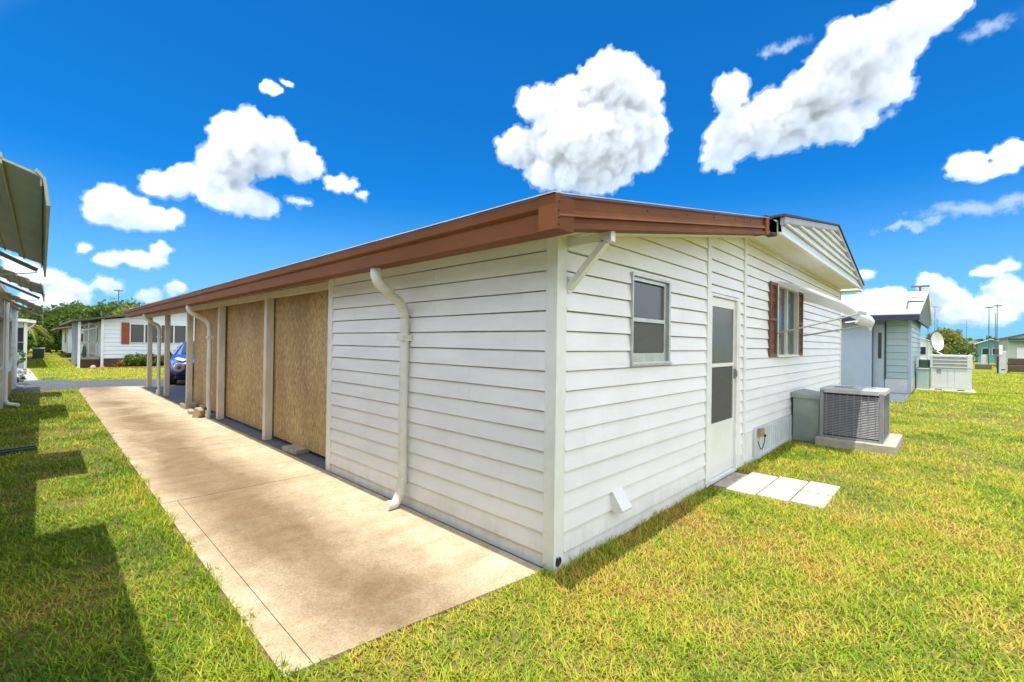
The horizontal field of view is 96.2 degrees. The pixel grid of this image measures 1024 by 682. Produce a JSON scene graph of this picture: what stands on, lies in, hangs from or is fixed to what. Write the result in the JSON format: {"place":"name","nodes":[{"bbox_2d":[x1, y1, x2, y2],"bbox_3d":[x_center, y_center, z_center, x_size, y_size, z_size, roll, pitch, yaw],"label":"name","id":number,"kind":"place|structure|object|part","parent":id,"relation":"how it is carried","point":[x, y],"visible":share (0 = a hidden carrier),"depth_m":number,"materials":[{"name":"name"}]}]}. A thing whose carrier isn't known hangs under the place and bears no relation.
{"place":"outdoors","nodes":[
{"label":"outdoors","id":0,"kind":"place"},
{"bbox_2d":[17,318,35,367],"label":"porch house","id":1,"kind":"structure","parent":0,"point":[22,343],"depth_m":23.26,"materials":[{"name":"white paint"}]},
{"bbox_2d":[19,368,37,380],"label":"path","id":2,"kind":"structure","parent":0,"point":[30,376],"depth_m":18.83,"materials":[{"name":"concrete"}]},
{"bbox_2d":[17,349,26,367],"bbox_3d":[-24.045,0.892,22.358,0.602,0.989,0.678,1,0,-31],"label":"shrub","id":3,"kind":"object","parent":2,"relation":"on","point":[23,355],"visible":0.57,"depth_m":22.43,"materials":[{"name":"green plant"}]},
{"bbox_2d":[11,379,193,392],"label":"road","id":4,"kind":"structure","parent":0,"point":[37,385],"depth_m":15.80,"materials":[{"name":"grey asphalt"}]},
{"bbox_2d":[170,340,193,384],"bbox_3d":[-11.944,0.774,17.639,2.120,1.596,4.203,1,0,-33],"label":"parked car","id":5,"kind":"object","parent":4,"relation":"on","point":[178,365],"visible":0.34,"depth_m":15.80,"materials":[{"name":"blue paint"}]},
{"bbox_2d":[80,386,144,389],"bbox_3d":[-12.803,1.490,14.736,0.890,0.001,1.630,1,0,44],"label":"driveway apron","id":6,"kind":"object","parent":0,"point":[88,388],"visible":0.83,"depth_m":14.67,"materials":[{"name":"concrete"}]},
{"bbox_2d":[78,387,543,678],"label":"driveway","id":7,"kind":"structure","parent":0,"point":[313,562],"depth_m":3.65,"materials":[{"name":"concrete"}]},
{"bbox_2d":[187,408,194,413],"bbox_3d":[-6.815,1.510,9.880,0.260,0.070,0.440,1,0,-38],"label":"concrete block","id":8,"kind":"object","parent":7,"relation":"on","point":[190,411],"depth_m":9.73,"materials":[{"name":"beige concrete"}]},
{"bbox_2d":[192,406,204,417],"bbox_3d":[-6.313,1.469,9.305,0.220,0.256,0.200,1,0,15],"label":"concrete block","id":9,"kind":"object","parent":7,"relation":"on","point":[198,412],"depth_m":9.22,"materials":[{"name":"beige concrete"}]},
{"bbox_2d":[143,385,541,567],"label":"carport floor","id":10,"kind":"structure","parent":0,"point":[176,394],"depth_m":7.49,"materials":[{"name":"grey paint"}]},
{"bbox_2d":[180,402,197,408],"bbox_3d":[-7.425,1.484,10.544,0.420,0.110,0.240,1,0,41],"label":"concrete block","id":11,"kind":"object","parent":10,"relation":"on","point":[188,405],"depth_m":10.44,"materials":[{"name":"beige concrete"}]},
{"bbox_2d":[282,444,308,454],"bbox_3d":[-3.085,1.546,6.546,0.400,0.070,0.200,1,0,38],"label":"concrete block","id":12,"kind":"object","parent":10,"relation":"on","point":[295,449],"depth_m":6.46,"materials":[{"name":"grey concrete"}]},
{"bbox_2d":[0,0,1023,340],"label":"sky","id":13,"kind":"structure","parent":0,"point":[180,147],"materials":[{"name":"blue"}]},
{"bbox_2d":[0,349,1023,681],"bbox_3d":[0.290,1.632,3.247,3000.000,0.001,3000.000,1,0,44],"label":"lawn","id":14,"kind":"structure","parent":0,"point":[32,365],"depth_m":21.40,"materials":[{"name":"plant"}]},
{"bbox_2d":[0,445,36,455],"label":"drain extension","id":15,"kind":"object","parent":14,"relation":"on","point":[18,449],"visible":1,"depth_m":6.32,"materials":[{"name":"plastic"}]},
{"bbox_2d":[17,368,30,382],"bbox_3d":[-16.439,1.136,15.342,1.116,0.550,0.519,1,0,44],"label":"flowering plant","id":16,"kind":"object","parent":14,"relation":"on","point":[21,377],"visible":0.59,"depth_m":15.22,"materials":[{"name":"white plant"}]},
{"bbox_2d":[0,152,49,408],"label":"mint house","id":17,"kind":"structure","parent":14,"relation":"on","point":[24,212],"depth_m":2.88,"materials":[{"name":"paint"}]},
{"bbox_2d":[0,314,3,369],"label":"window","id":18,"kind":"structure","parent":17,"relation":"in","point":[1,316],"depth_m":9.90,"materials":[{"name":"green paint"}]},
{"bbox_2d":[8,319,11,362],"bbox_3d":[-13.280,-0.016,12.095,1.620,1.120,0.110,1,0,44],"label":"window","id":19,"kind":"structure","parent":17,"relation":"in","point":[10,321],"depth_m":12.63,"materials":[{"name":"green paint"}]},
{"bbox_2d":[18,311,34,340],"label":"tree","id":20,"kind":"object","parent":14,"relation":"on","point":[22,317],"visible":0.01,"depth_m":43.12,"materials":[{"name":"green plant"}]},
{"bbox_2d":[27,332,46,353],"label":"shrub","id":21,"kind":"object","parent":14,"relation":"on","point":[32,344],"visible":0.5,"depth_m":40.67,"materials":[{"name":"green plant"}]},
{"bbox_2d":[32,348,44,358],"bbox_3d":[-34.959,0.897,33.874,1.760,0.780,0.660,1,0,44],"label":"utility box","id":22,"kind":"object","parent":14,"relation":"on","point":[37,353],"visible":0.93,"depth_m":33.29,"materials":[{"name":"green metal"}]},
{"bbox_2d":[27,325,53,346],"bbox_3d":[-39.258,-0.045,37.087,3.357,2.589,3.398,1,0,44],"label":"palm tree","id":23,"kind":"object","parent":14,"relation":"on","point":[31,330],"visible":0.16,"depth_m":37.50,"materials":[{"name":"green plant"}]},
{"bbox_2d":[18,305,63,340],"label":"tree","id":24,"kind":"object","parent":14,"relation":"on","point":[44,322],"visible":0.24,"depth_m":46.48,"materials":[{"name":"green plant"}]},
{"bbox_2d":[42,336,60,353],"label":"shrub","id":25,"kind":"object","parent":14,"relation":"on","point":[49,346],"visible":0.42,"depth_m":42.95,"materials":[{"name":"green plant"}]},
{"bbox_2d":[35,305,76,351],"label":"tree","id":26,"kind":"object","parent":14,"relation":"on","point":[49,317],"visible":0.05,"depth_m":49.07,"materials":[{"name":"green plant"}]},
{"bbox_2d":[51,330,61,350],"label":"shrub","id":27,"kind":"object","parent":14,"relation":"on","point":[57,341],"visible":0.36,"depth_m":42.48,"materials":[{"name":"green plant"}]},
{"bbox_2d":[42,300,94,338],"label":"tree","id":28,"kind":"object","parent":14,"relation":"on","point":[66,311],"visible":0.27,"depth_m":48.13,"materials":[{"name":"green plant"}]},
{"bbox_2d":[50,324,87,357],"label":"brown roofed house","id":29,"kind":"structure","parent":14,"relation":"on","point":[66,349],"depth_m":36.52,"materials":[{"name":"white paint"}]},
{"bbox_2d":[58,300,89,317],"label":"tree","id":30,"kind":"object","parent":14,"relation":"on","point":[77,302],"visible":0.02,"depth_m":52.07,"materials":[{"name":"green plant"}]},
{"bbox_2d":[72,301,123,328],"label":"tree","id":31,"kind":"object","parent":14,"relation":"on","point":[94,311],"visible":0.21,"depth_m":48.91,"materials":[{"name":"green plant"}]},
{"bbox_2d":[111,359,124,366],"bbox_3d":[-20.865,1.167,24.414,0.760,0.445,0.871,1,0,2],"label":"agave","id":32,"kind":"object","parent":14,"relation":"on","point":[119,363],"visible":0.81,"depth_m":24.34,"materials":[{"name":"brown plant"}]},
{"bbox_2d":[93,298,144,322],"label":"tree","id":33,"kind":"object","parent":14,"relation":"on","point":[123,303],"visible":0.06,"depth_m":52.08,"materials":[{"name":"green plant"}]},
{"bbox_2d":[89,366,163,368],"bbox_3d":[-19.786,1.434,25.209,0.130,0.090,5.100,1,0,44],"label":"bed edging","id":34,"kind":"object","parent":14,"relation":"on","point":[123,367],"visible":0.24,"depth_m":24.22,"materials":[{"name":"concrete"}]},
{"bbox_2d":[59,312,194,367],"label":"white house","id":35,"kind":"structure","parent":14,"relation":"on","point":[108,341],"depth_m":25.43,"materials":[{"name":"paint"}]},
{"bbox_2d":[82,345,86,356],"bbox_3d":[-22.590,0.544,24.236,0.171,0.620,0.180,1,0,44],"label":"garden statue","id":36,"kind":"object","parent":35,"relation":"on","point":[84,352],"visible":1,"depth_m":24.19,"materials":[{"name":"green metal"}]},
{"bbox_2d":[97,327,100,341],"bbox_3d":[-22.794,-0.359,25.318,0.700,0.850,0.120,1,0,44],"label":"window","id":37,"kind":"structure","parent":35,"relation":"in","point":[98,328],"depth_m":25.09,"materials":[{"name":"white glass"}]},
{"bbox_2d":[129,324,143,342],"bbox_3d":[-20.845,-0.415,25.514,0.090,1.080,0.630,1,0,44],"label":"window","id":38,"kind":"structure","parent":35,"relation":"in","point":[136,330],"depth_m":25.52,"materials":[{"name":"grey glass"}]},
{"bbox_2d":[144,324,156,342],"bbox_3d":[-20.414,-0.406,25.967,0.090,1.080,0.620,1,0,44],"label":"window","id":39,"kind":"structure","parent":35,"relation":"in","point":[145,325],"depth_m":26.03,"materials":[{"name":"grey glass"}]},
{"bbox_2d":[161,325,173,343],"bbox_3d":[-19.911,-0.397,26.495,0.090,1.080,0.620,1,0,44],"label":"window","id":40,"kind":"structure","parent":35,"relation":"in","point":[162,326],"depth_m":26.61,"materials":[{"name":"grey glass"}]},
{"bbox_2d":[174,325,185,343],"bbox_3d":[-19.490,-0.388,26.937,0.090,1.080,0.600,1,0,44],"label":"window","id":41,"kind":"structure","parent":35,"relation":"in","point":[179,330],"depth_m":26.94,"materials":[{"name":"grey glass"}]},
{"bbox_2d":[105,302,148,315],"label":"tree","id":42,"kind":"object","parent":14,"relation":"on","point":[121,311],"visible":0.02,"depth_m":43.65,"materials":[{"name":"green plant"}]},
{"bbox_2d":[122,352,145,366],"bbox_3d":[-20.533,1.032,25.010,0.962,0.842,1.052,1,0,44],"label":"shrub","id":43,"kind":"object","parent":14,"relation":"on","point":[129,359],"visible":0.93,"depth_m":24.79,"materials":[{"name":"green plant"}]},
{"bbox_2d":[138,353,156,365],"bbox_3d":[-20.103,1.050,25.491,0.983,0.822,1.054,1,0,44],"label":"shrub","id":44,"kind":"object","parent":14,"relation":"on","point":[154,360],"visible":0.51,"depth_m":25.35,"materials":[{"name":"green plant"}]},
{"bbox_2d":[160,354,172,365],"bbox_3d":[-19.605,1.086,26.019,0.958,0.776,0.988,1,0,7],"label":"shrub","id":45,"kind":"object","parent":14,"relation":"on","point":[162,360],"visible":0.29,"depth_m":25.73,"materials":[{"name":"green plant"}]},
{"bbox_2d":[124,191,874,571],"bbox_3d":[-1.446,-0.305,12.732,17.975,3.964,12.433,1,0,44],"label":"mobile home","id":46,"kind":"object","parent":14,"relation":"on","point":[554,379],"visible":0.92,"depth_m":4.40,"materials":[{"name":"white paint"}]},
{"bbox_2d":[628,272,671,365],"bbox_3d":[1.278,-0.186,4.270,0.095,0.819,0.796,1,0,44],"label":"window","id":47,"kind":"structure","parent":46,"relation":"in","point":[650,306],"depth_m":4.30,"materials":[{"name":"metal"}]},
{"bbox_2d":[709,292,738,485],"bbox_3d":[2.591,0.559,5.662,0.105,2.235,0.958,1,0,44],"label":"door","id":48,"kind":"structure","parent":46,"relation":"in","point":[724,309],"depth_m":5.71,"materials":[{"name":"paint"}]},
{"bbox_2d":[777,283,799,356],"bbox_3d":[4.652,-0.321,7.788,0.125,1.175,1.360,1,0,44],"label":"window","id":49,"kind":"structure","parent":46,"relation":"in","point":[788,298],"depth_m":7.79,"materials":[{"name":"white paint"}]},
{"bbox_2d":[0,392,1023,681],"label":"lawn thatch","id":50,"kind":"object","parent":14,"relation":"on","point":[90,566],"visible":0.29,"depth_m":2.95,"materials":[{"name":"green plant"}]},
{"bbox_2d":[791,389,819,442],"bbox_3d":[5.348,1.312,8.193,0.435,0.835,0.970,1,0,44],"label":"duct box","id":51,"kind":"object","parent":50,"relation":"on","point":[806,406],"visible":0.68,"depth_m":7.88,"materials":[{"name":"grey metal"}]},
{"bbox_2d":[815,433,902,454],"bbox_3d":[5.871,1.682,7.749,1.030,0.165,1.420,1,0,44],"label":"equipment pad","id":52,"kind":"object","parent":50,"relation":"on","point":[892,444],"visible":0.42,"depth_m":7.26,"materials":[{"name":"concrete"}]},
{"bbox_2d":[819,385,889,443],"bbox_3d":[5.792,1.181,7.751,0.859,0.831,1.044,1,0,44],"label":"air conditioner","id":53,"kind":"object","parent":52,"relation":"on","point":[859,413],"visible":1,"depth_m":7.40,"materials":[{"name":"grey paint"}]},
{"bbox_2d":[713,478,736,488],"bbox_3d":[2.487,1.678,5.352,0.153,0.052,0.360,1,0,44],"label":"brick","id":54,"kind":"object","parent":14,"relation":"on","point":[724,483],"visible":0.64,"depth_m":5.32,"materials":[{"name":"concrete"}]},
{"bbox_2d":[725,472,746,480],"bbox_3d":[2.745,1.683,5.623,0.153,0.052,0.370,1,0,44],"label":"brick","id":55,"kind":"object","parent":14,"relation":"on","point":[735,476],"visible":0.6,"depth_m":5.61,"materials":[{"name":"concrete"}]},
{"bbox_2d":[726,480,766,495],"bbox_3d":[2.653,1.677,5.189,0.292,0.057,0.468,1,0,44],"label":"paver","id":56,"kind":"object","parent":14,"relation":"on","point":[751,488],"visible":0.62,"depth_m":5.16,"materials":[{"name":"white concrete"}]},
{"bbox_2d":[741,472,777,485],"bbox_3d":[2.983,1.683,5.536,0.292,0.057,0.468,1,0,44],"label":"paver","id":57,"kind":"object","parent":14,"relation":"on","point":[762,479],"visible":0.62,"depth_m":5.52,"materials":[{"name":"white concrete"}]},
{"bbox_2d":[757,485,797,502],"bbox_3d":[2.901,1.679,5.008,0.292,0.057,0.468,1,0,44],"label":"paver","id":58,"kind":"object","parent":14,"relation":"on","point":[780,493],"visible":0.63,"depth_m":4.97,"materials":[{"name":"white concrete"}]},
{"bbox_2d":[770,477,807,491],"bbox_3d":[3.242,1.687,5.366,0.292,0.056,0.468,1,0,44],"label":"paver","id":59,"kind":"object","parent":14,"relation":"on","point":[790,483],"visible":0.64,"depth_m":5.34,"materials":[{"name":"white concrete"}]},
{"bbox_2d":[791,491,831,508],"bbox_3d":[3.151,1.683,4.828,0.292,0.055,0.468,1,0,44],"label":"paver","id":60,"kind":"object","parent":14,"relation":"on","point":[809,499],"visible":0.66,"depth_m":4.79,"materials":[{"name":"white concrete"}]},
{"bbox_2d":[801,481,839,496],"bbox_3d":[3.494,1.689,5.188,0.292,0.056,0.468,1,0,44],"label":"paver","id":61,"kind":"object","parent":14,"relation":"on","point":[819,488],"visible":0.66,"depth_m":5.16,"materials":[{"name":"white concrete"}]},
{"bbox_2d":[841,291,931,392],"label":"blue grey house","id":62,"kind":"structure","parent":14,"relation":"on","point":[884,352],"depth_m":16.90,"materials":[{"name":"paint"}]},
{"bbox_2d":[873,324,884,387],"bbox_3d":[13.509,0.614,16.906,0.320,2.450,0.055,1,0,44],"label":"door","id":63,"kind":"structure","parent":62,"relation":"in","point":[879,329],"depth_m":16.89,"materials":[{"name":"paint"}]},
{"bbox_2d":[911,285,929,290],"bbox_3d":[17.423,-2.229,19.594,0.600,0.275,0.080,1,0,44],"label":"roof antenna","id":64,"kind":"object","parent":62,"relation":"on","point":[920,286],"visible":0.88,"depth_m":19.56,"materials":[{"name":"grey metal"}]},
{"bbox_2d":[920,337,932,359],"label":"white cottage","id":65,"kind":"structure","parent":14,"relation":"on","point":[923,349],"depth_m":48.03,"materials":[{"name":"paint"}]},
{"bbox_2d":[920,346,925,354],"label":"window","id":66,"kind":"structure","parent":65,"relation":"in","point":[923,348],"depth_m":48.06,"materials":[{"name":"black glass"}]},
{"bbox_2d":[927,332,943,359],"bbox_3d":[18.879,0.788,20.339,0.607,2.391,0.836,1,0,28],"label":"satellite dish","id":67,"kind":"object","parent":14,"relation":"on","point":[936,341],"visible":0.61,"depth_m":20.60,"materials":[{"name":"white metal"}]},
{"bbox_2d":[932,345,951,354],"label":"palm shrub","id":68,"kind":"object","parent":14,"relation":"on","point":[945,348],"visible":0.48,"depth_m":45.34,"materials":[{"name":"green plant"}]},
{"bbox_2d":[915,387,974,393],"bbox_3d":[17.113,1.955,18.223,1.800,0.085,1.900,1,0,44],"label":"equipment pad","id":69,"kind":"object","parent":14,"relation":"on","point":[973,390],"visible":0.36,"depth_m":17.65,"materials":[{"name":"concrete"}]},
{"bbox_2d":[915,367,930,388],"bbox_3d":[16.723,1.514,18.672,0.430,0.860,1.040,1,0,44],"label":"duct box","id":70,"kind":"object","parent":69,"relation":"on","point":[922,378],"visible":0.86,"depth_m":18.31,"materials":[{"name":"beige paint"}]},
{"bbox_2d":[930,354,972,391],"bbox_3d":[17.374,1.251,18.178,1.190,1.400,1.265,1,0,44],"label":"package unit","id":71,"kind":"object","parent":69,"relation":"on","point":[952,372],"visible":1,"depth_m":17.72,"materials":[{"name":"beige paint"}]},
{"bbox_3d":[16.725,1.446,17.970,0.460,0.730,0.015,1,0,44],"label":"door panel","id":72,"kind":"part","parent":71,"relation":"part of","materials":[{"name":"beige paint"}]},
{"bbox_3d":[16.968,1.448,17.739,0.170,0.730,0.015,1,0,44],"label":"door panel","id":73,"kind":"part","parent":71,"relation":"part of","materials":[{"name":"beige paint"}]},
{"bbox_3d":[17.203,1.450,17.515,0.440,0.730,0.015,1,0,44],"label":"door panel","id":74,"kind":"part","parent":71,"relation":"part of","materials":[{"name":"beige paint"}]},
{"bbox_2d":[924,326,967,353],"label":"tree","id":75,"kind":"object","parent":14,"relation":"on","point":[950,337],"visible":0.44,"depth_m":64.63,"materials":[{"name":"green plant"}]},
{"bbox_2d":[950,339,980,359],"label":"tree","id":76,"kind":"object","parent":14,"relation":"on","point":[961,350],"visible":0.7,"depth_m":55.21,"materials":[{"name":"green plant"}]},
{"bbox_2d":[975,364,991,369],"bbox_3d":[39.789,2.165,38.745,0.980,0.420,0.900,1,0,44],"label":"planter box","id":77,"kind":"object","parent":14,"relation":"on","point":[983,366],"visible":0.96,"depth_m":38.42,"materials":[{"name":"grey concrete"}]},
{"bbox_2d":[981,355,986,363],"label":"utility cabinet","id":78,"kind":"object","parent":14,"relation":"on","point":[983,359],"visible":0.56,"depth_m":42.27,"materials":[{"name":"metal"}]},
{"bbox_2d":[978,336,998,340],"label":"tree","id":79,"kind":"object","parent":14,"relation":"on","point":[987,338],"visible":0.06,"depth_m":113.37,"materials":[{"name":"green plant"}]},
{"bbox_2d":[985,306,992,363],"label":"utility pole","id":80,"kind":"object","parent":14,"relation":"on","point":[989,307],"visible":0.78,"depth_m":43.43,"materials":[{"name":"grey metal"}]},
{"bbox_2d":[993,304,1001,367],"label":"utility pole","id":81,"kind":"object","parent":14,"relation":"on","point":[997,305],"visible":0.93,"depth_m":41.68,"materials":[{"name":"white metal"}]},
{"bbox_2d":[997,345,1006,373],"bbox_3d":[33.752,1.277,31.640,0.430,1.950,0.540,1,0,44],"label":"electric pedestal","id":82,"kind":"object","parent":14,"relation":"on","point":[1001,362],"visible":0.91,"depth_m":31.48,"materials":[{"name":"paint"}]},
{"bbox_2d":[1007,358,1023,372],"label":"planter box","id":83,"kind":"object","parent":14,"relation":"on","point":[1015,364],"visible":0.98,"depth_m":32.66,"materials":[{"name":"brown wood"}]},
{"bbox_2d":[890,392,910,402],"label":"patio","id":84,"kind":"structure","parent":0,"point":[899,397],"depth_m":14.96,"materials":[{"name":"grey paint"}]},
{"bbox_2d":[919,359,929,367],"bbox_3d":[16.757,0.918,18.651,0.320,0.328,0.800,1,0,44],"label":"storage bin","id":85,"kind":"object","parent":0,"point":[924,363],"visible":0.99,"depth_m":18.37,"materials":[{"name":"green metal"}]},
{"bbox_2d":[972,339,998,362],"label":"teal house","id":86,"kind":"structure","parent":0,"point":[983,347],"depth_m":58.77,"materials":[{"name":"paint"}]},
{"bbox_2d":[982,348,989,354],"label":"window","id":87,"kind":"structure","parent":86,"relation":"in","point":[984,350],"depth_m":58.87,"materials":[{"name":"black glass"}]},
{"bbox_2d":[992,348,998,354],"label":"window","id":88,"kind":"structure","parent":86,"relation":"in","point":[993,349],"depth_m":58.32,"materials":[{"name":"black glass"}]},
{"bbox_2d":[995,313,995,363],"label":"utility pole","id":89,"kind":"object","parent":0,"point":[995,338],"visible":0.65,"depth_m":53.46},
{"bbox_2d":[994,334,1023,365],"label":"pale green house","id":90,"kind":"structure","parent":0,"point":[1013,346],"depth_m":42.30,"materials":[{"name":"paint"}]},
{"bbox_2d":[1017,347,1023,357],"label":"window","id":91,"kind":"structure","parent":90,"relation":"in","point":[1020,350],"depth_m":41.97,"materials":[{"name":"white glass"}]}
]}

